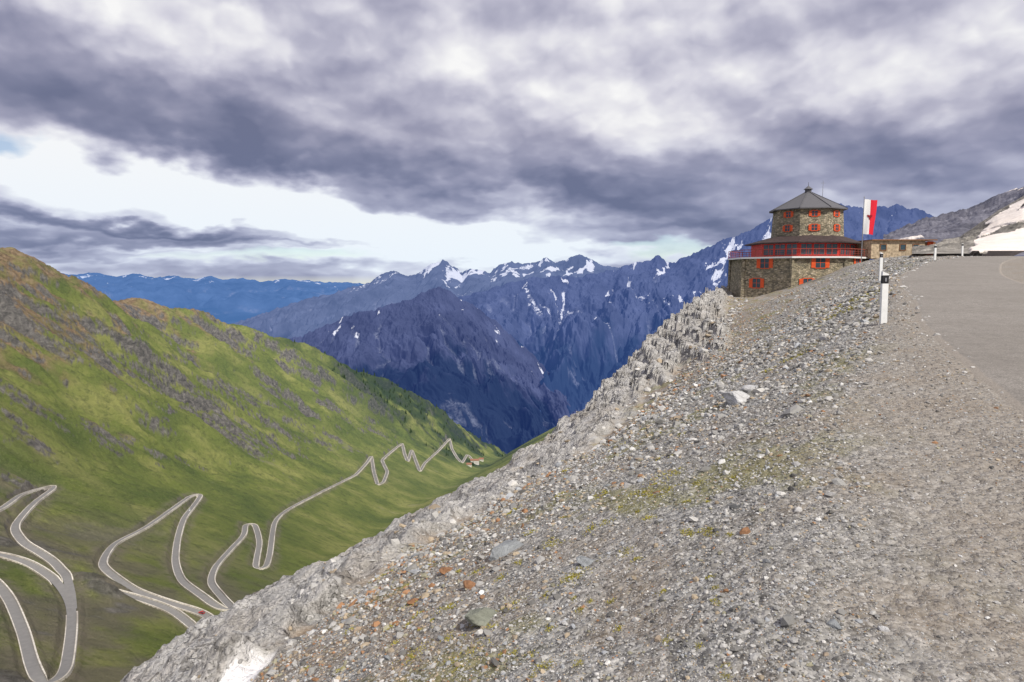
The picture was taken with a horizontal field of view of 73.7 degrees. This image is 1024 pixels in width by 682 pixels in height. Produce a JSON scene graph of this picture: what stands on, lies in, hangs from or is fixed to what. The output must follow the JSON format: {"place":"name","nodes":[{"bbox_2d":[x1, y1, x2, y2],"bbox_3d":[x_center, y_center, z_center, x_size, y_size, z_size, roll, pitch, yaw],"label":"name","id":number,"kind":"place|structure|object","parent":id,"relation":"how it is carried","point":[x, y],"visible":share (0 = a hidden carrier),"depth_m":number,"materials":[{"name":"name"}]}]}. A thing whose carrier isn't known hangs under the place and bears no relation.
{"place":"outdoors","nodes":[
{"label":"outdoors","id":0,"kind":"place"},
{"bbox_2d":[0,553,76,681],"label":"valley road","id":1,"kind":"structure","parent":0,"point":[34,670],"depth_m":222.02,"materials":[{"name":"grey asphalt"}]},
{"bbox_2d":[0,486,76,609],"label":"valley road","id":2,"kind":"structure","parent":0,"point":[62,571],"depth_m":301.96,"materials":[{"name":"grey asphalt"}]},
{"bbox_2d":[62,272,363,323],"bbox_3d":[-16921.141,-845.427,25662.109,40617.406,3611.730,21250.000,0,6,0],"label":"mountains","id":3,"kind":"structure","parent":0,"point":[231,300],"depth_m":28350.79,"materials":[{"name":"blue stone"}]},
{"bbox_2d":[0,247,555,681],"bbox_3d":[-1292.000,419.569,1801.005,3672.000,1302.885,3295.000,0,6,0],"label":"valley hillside","id":4,"kind":"structure","parent":0,"point":[119,419],"depth_m":732.60,"materials":[{"name":"green plant"}]},
{"bbox_2d":[0,486,62,581],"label":"retaining wall","id":5,"kind":"structure","parent":4,"relation":"on","point":[20,497],"depth_m":352.43,"materials":[{"name":"concrete"}]},
{"bbox_2d":[0,556,66,680],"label":"retaining wall","id":6,"kind":"structure","parent":4,"relation":"on","point":[24,617],"depth_m":227.55,"materials":[{"name":"stone"}]},
{"bbox_2d":[0,485,72,579],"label":"retaining wall","id":7,"kind":"structure","parent":4,"relation":"on","point":[27,514],"depth_m":330.00,"materials":[{"name":"stone"}]},
{"bbox_2d":[0,551,78,681],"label":"retaining wall","id":8,"kind":"structure","parent":4,"relation":"on","point":[68,673],"depth_m":218.82,"materials":[{"name":"stone"}]},
{"bbox_2d":[98,438,472,623],"bbox_3d":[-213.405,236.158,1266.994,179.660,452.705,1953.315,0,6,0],"label":"retaining wall","id":9,"kind":"structure","parent":4,"relation":"on","point":[180,610],"depth_m":363.08,"materials":[{"name":"concrete"}]},
{"bbox_2d":[107,438,469,627],"bbox_3d":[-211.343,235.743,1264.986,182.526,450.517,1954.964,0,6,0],"label":"retaining wall","id":10,"kind":"structure","parent":4,"relation":"on","point":[148,527],"depth_m":412.41,"materials":[{"name":"concrete"}]},
{"bbox_2d":[294,339,502,465],"bbox_3d":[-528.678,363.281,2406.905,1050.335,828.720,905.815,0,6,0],"label":"conifer forest","id":11,"kind":"object","parent":4,"relation":"on","point":[344,377],"visible":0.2,"depth_m":2118.82,"materials":[{"name":"green plant"}]},
{"bbox_2d":[470,459,478,464],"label":"valley house","id":12,"kind":"structure","parent":4,"relation":"on","point":[476,461],"depth_m":2110.19,"materials":[{"name":"paint"}]},
{"bbox_2d":[99,439,471,626],"bbox_3d":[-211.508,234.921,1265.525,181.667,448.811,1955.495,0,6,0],"label":"valley road","id":13,"kind":"structure","parent":0,"point":[109,572],"depth_m":368.78,"materials":[{"name":"grey asphalt"}]},
{"bbox_2d":[231,254,620,338],"bbox_3d":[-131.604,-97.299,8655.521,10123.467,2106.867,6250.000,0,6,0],"label":"back mountains","id":14,"kind":"structure","parent":0,"point":[301,318],"depth_m":9750.46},
{"bbox_2d":[290,287,576,453],"bbox_3d":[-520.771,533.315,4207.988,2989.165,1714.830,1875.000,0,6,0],"label":"front mountains","id":15,"kind":"structure","parent":0,"point":[471,368],"depth_m":4204.02,"materials":[{"name":"blue stone"}]},
{"bbox_2d":[0,0,1023,283],"label":"sky","id":16,"kind":"structure","parent":0,"point":[352,141],"materials":[{"name":"grey"}]},
{"bbox_2d":[120,255,1023,681],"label":"ground","id":17,"kind":"structure","parent":0,"point":[230,643],"depth_m":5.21,"materials":[{"name":"grey gravel"}]},
{"bbox_2d":[383,655,390,659],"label":"rock","id":18,"kind":"object","parent":17,"relation":"on","point":[386,657],"visible":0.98,"depth_m":4.64,"materials":[{"name":"grey stone"}]},
{"bbox_2d":[407,598,418,604],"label":"rock","id":19,"kind":"object","parent":17,"relation":"on","point":[411,601],"visible":0.56,"depth_m":6.02,"materials":[{"name":"orange stone"}]},
{"bbox_2d":[439,567,452,574],"bbox_3d":[-0.638,2.258,6.705,0.157,0.071,0.155,-2,6,-22],"label":"rock","id":20,"kind":"object","parent":17,"relation":"on","point":[443,570],"visible":0.73,"depth_m":6.67,"materials":[{"name":"orange stone"}]},
{"bbox_2d":[463,580,475,588],"bbox_3d":[-0.340,1.990,5.543,0.148,0.074,0.102,17,11,43],"label":"rock","id":21,"kind":"object","parent":17,"relation":"on","point":[468,584],"visible":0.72,"depth_m":5.52,"materials":[{"name":"orange stone"}]},
{"bbox_2d":[464,607,496,627],"bbox_3d":[-0.188,1.868,4.602,0.289,0.130,0.286,22,-7,-38],"label":"rock","id":22,"kind":"object","parent":17,"relation":"on","point":[480,617],"visible":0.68,"depth_m":4.54,"materials":[{"name":"beige stone"}]},
{"bbox_2d":[488,540,523,559],"bbox_3d":[-0.020,1.899,6.178,0.274,0.140,0.327,4,7,36],"label":"rock","id":23,"kind":"object","parent":17,"relation":"on","point":[503,548],"visible":0.73,"depth_m":6.16,"materials":[{"name":"grey stone"}]},
{"bbox_2d":[153,261,1006,681],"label":"rock debris","id":24,"kind":"object","parent":17,"relation":"on","point":[513,483],"visible":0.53,"depth_m":20.13,"materials":[{"name":"stone"}]},
{"bbox_2d":[576,556,593,566],"bbox_3d":[0.527,1.588,4.919,0.127,0.052,0.144,4,6,-30],"label":"rock","id":25,"kind":"object","parent":17,"relation":"on","point":[584,561],"visible":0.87,"depth_m":4.89,"materials":[{"name":"white stone"}]},
{"bbox_2d":[303,289,893,681],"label":"moss","id":26,"kind":"object","parent":17,"relation":"on","point":[578,574],"visible":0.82,"depth_m":5.07,"materials":[{"name":"green plant"}]},
{"bbox_2d":[654,635,660,641],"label":"rock","id":27,"kind":"object","parent":17,"relation":"on","point":[657,638],"visible":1,"depth_m":3.44,"materials":[{"name":"beige stone"}]},
{"bbox_2d":[729,504,739,508],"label":"rock","id":28,"kind":"object","parent":17,"relation":"on","point":[734,506],"visible":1,"depth_m":4.95,"materials":[{"name":"grey stone"}]},
{"bbox_2d":[721,391,749,405],"bbox_3d":[3.364,0.881,10.139,0.520,0.346,0.577,26,23,32],"label":"rock","id":29,"kind":"object","parent":17,"relation":"on","point":[733,397],"visible":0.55,"depth_m":9.98,"materials":[{"name":"white stone"}]},
{"bbox_2d":[739,527,750,534],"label":"rock","id":30,"kind":"object","parent":17,"relation":"on","point":[745,530],"visible":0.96,"depth_m":4.41,"materials":[{"name":"orange stone"}]},
{"bbox_2d":[741,385,755,391],"bbox_3d":[3.844,0.795,11.030,0.280,0.160,0.215,2,6,18],"label":"rock","id":31,"kind":"object","parent":17,"relation":"on","point":[746,388],"visible":0.6,"depth_m":10.95,"materials":[{"name":"white stone"}]},
{"bbox_2d":[727,182,868,297],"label":"mountain hut","id":32,"kind":"object","parent":17,"relation":"on","point":[807,241],"visible":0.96,"depth_m":105.73,"materials":[{"name":"stone"}]},
{"bbox_2d":[749,278,763,287],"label":"window","id":33,"kind":"structure","parent":32,"relation":"in","point":[754,282],"depth_m":106.35,"materials":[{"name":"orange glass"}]},
{"bbox_2d":[756,258,772,268],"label":"window","id":34,"kind":"structure","parent":32,"relation":"in","point":[767,263],"depth_m":105.19,"materials":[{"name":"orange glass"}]},
{"bbox_2d":[763,244,773,255],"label":"window","id":35,"kind":"structure","parent":32,"relation":"in","point":[765,246],"depth_m":107.65,"materials":[{"name":"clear glass"}]},
{"bbox_2d":[774,244,785,254],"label":"window","id":36,"kind":"structure","parent":32,"relation":"in","point":[780,247],"depth_m":106.19,"materials":[{"name":"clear glass"}]},
{"bbox_2d":[782,225,791,231],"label":"window","id":37,"kind":"structure","parent":32,"relation":"in","point":[786,228],"depth_m":107.86,"materials":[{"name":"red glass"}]},
{"bbox_2d":[784,211,792,217],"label":"window","id":38,"kind":"structure","parent":32,"relation":"in","point":[788,214],"depth_m":107.76,"materials":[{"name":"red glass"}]},
{"bbox_2d":[786,243,797,254],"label":"window","id":39,"kind":"structure","parent":32,"relation":"in","point":[792,245],"depth_m":104.83,"materials":[{"name":"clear glass"}]},
{"bbox_2d":[799,278,813,284],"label":"window","id":40,"kind":"structure","parent":32,"relation":"in","point":[803,280],"depth_m":102.09,"materials":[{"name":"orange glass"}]},
{"bbox_2d":[800,243,812,254],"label":"window","id":41,"kind":"structure","parent":32,"relation":"in","point":[802,245],"depth_m":103.99,"materials":[{"name":"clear glass"}]},
{"bbox_2d":[808,224,819,230],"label":"window","id":42,"kind":"structure","parent":32,"relation":"in","point":[812,227],"depth_m":105.73,"materials":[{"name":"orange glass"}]},
{"bbox_2d":[809,210,820,216],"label":"window","id":43,"kind":"structure","parent":32,"relation":"in","point":[813,213],"depth_m":105.65,"materials":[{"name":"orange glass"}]},
{"bbox_2d":[813,243,824,254],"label":"window","id":44,"kind":"structure","parent":32,"relation":"in","point":[815,245],"depth_m":103.88,"materials":[{"name":"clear glass"}]},
{"bbox_2d":[811,258,829,267],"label":"window","id":45,"kind":"structure","parent":32,"relation":"in","point":[815,262],"depth_m":101.80,"materials":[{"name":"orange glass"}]},
{"bbox_2d":[825,243,837,254],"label":"window","id":46,"kind":"structure","parent":32,"relation":"in","point":[828,245],"depth_m":103.78,"materials":[{"name":"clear glass"}]},
{"bbox_2d":[833,210,839,216],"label":"window","id":47,"kind":"structure","parent":32,"relation":"in","point":[836,213],"depth_m":106.39,"materials":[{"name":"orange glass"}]},
{"bbox_2d":[834,224,839,230],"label":"window","id":48,"kind":"structure","parent":32,"relation":"in","point":[836,227],"depth_m":106.52,"materials":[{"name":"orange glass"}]},
{"bbox_2d":[839,243,844,254],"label":"window","id":49,"kind":"structure","parent":32,"relation":"in","point":[842,245],"depth_m":104.48,"materials":[{"name":"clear glass"}]},
{"bbox_2d":[845,244,849,255],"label":"window","id":50,"kind":"structure","parent":32,"relation":"in","point":[846,245],"depth_m":105.65,"materials":[{"name":"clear glass"}]},
{"bbox_2d":[850,244,854,255],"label":"window","id":51,"kind":"structure","parent":32,"relation":"in","point":[851,245],"depth_m":107.00,"materials":[{"name":"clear glass"}]},
{"bbox_2d":[854,258,860,263],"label":"window","id":52,"kind":"structure","parent":32,"relation":"in","point":[856,260],"depth_m":104.26,"materials":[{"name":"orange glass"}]},
{"bbox_2d":[826,619,842,629],"bbox_3d":[1.475,1.301,3.119,0.057,0.039,0.069,2,26,-32],"label":"rock","id":53,"kind":"object","parent":17,"relation":"on","point":[833,623],"visible":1,"depth_m":3.11,"materials":[{"name":"grey stone"}]},
{"bbox_2d":[861,196,876,261],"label":"flag","id":54,"kind":"object","parent":17,"relation":"on","point":[869,210],"visible":1,"depth_m":86.87,"materials":[{"name":"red fabric"}]},
{"bbox_2d":[878,252,882,281],"bbox_3d":[15.579,-3.083,28.832,0.120,1.340,0.070,-1,6,-3],"label":"delineator post","id":55,"kind":"object","parent":17,"relation":"on","point":[881,263],"visible":0.91,"depth_m":28.81,"materials":[{"name":"white paint"}]},
{"bbox_2d":[877,626,889,631],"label":"rock","id":56,"kind":"object","parent":17,"relation":"on","point":[883,628],"visible":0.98,"depth_m":3.06,"materials":[{"name":"white stone"}]},
{"bbox_2d":[879,271,888,323],"bbox_3d":[7.075,-0.802,12.978,0.120,1.037,0.070,-1,6,-3],"label":"delineator post","id":57,"kind":"object","parent":17,"relation":"on","point":[884,287],"visible":0.91,"depth_m":12.96,"materials":[{"name":"white paint"}]},
{"bbox_2d":[855,239,937,258],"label":"stone annexe","id":58,"kind":"structure","parent":17,"relation":"on","point":[890,247],"depth_m":104.64,"materials":[{"name":"beige stone"}]},
{"bbox_2d":[880,244,886,250],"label":"window","id":59,"kind":"structure","parent":58,"relation":"in","point":[883,247],"depth_m":104.52,"materials":[{"name":"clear glass"}]},
{"bbox_2d":[899,244,906,250],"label":"window","id":60,"kind":"structure","parent":58,"relation":"in","point":[902,247],"depth_m":104.55,"materials":[{"name":"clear glass"}]},
{"bbox_2d":[927,241,933,254],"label":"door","id":61,"kind":"structure","parent":58,"relation":"in","point":[928,242],"depth_m":104.65,"materials":[{"name":"paint"}]},
{"bbox_2d":[934,245,936,259],"bbox_3d":[30.758,-6.394,49.610,0.140,1.218,0.080,-1,6,-3],"label":"delineator post","id":62,"kind":"object","parent":17,"relation":"on","point":[935,248],"visible":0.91,"depth_m":49.58,"materials":[{"name":"white paint"}]},
{"bbox_2d":[458,203,932,413],"bbox_3d":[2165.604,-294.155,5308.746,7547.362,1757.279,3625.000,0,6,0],"label":"mountains","id":63,"kind":"structure","parent":0,"point":[580,338],"depth_m":5797.43,"materials":[{"name":"blue stone"}]},
{"bbox_2d":[883,187,1023,255],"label":"rocky mountainside","id":64,"kind":"structure","parent":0,"point":[952,224],"depth_m":323.38,"materials":[{"name":"grey stone"}]},
{"bbox_2d":[899,256,1023,413],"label":"road","id":65,"kind":"structure","parent":0,"point":[973,306],"depth_m":13.80,"materials":[{"name":"grey asphalt"}]},
{"bbox_2d":[912,196,1023,255],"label":"snow","id":66,"kind":"structure","parent":0,"point":[999,232],"depth_m":75.46,"materials":[{"name":"white snow"}]}
]}

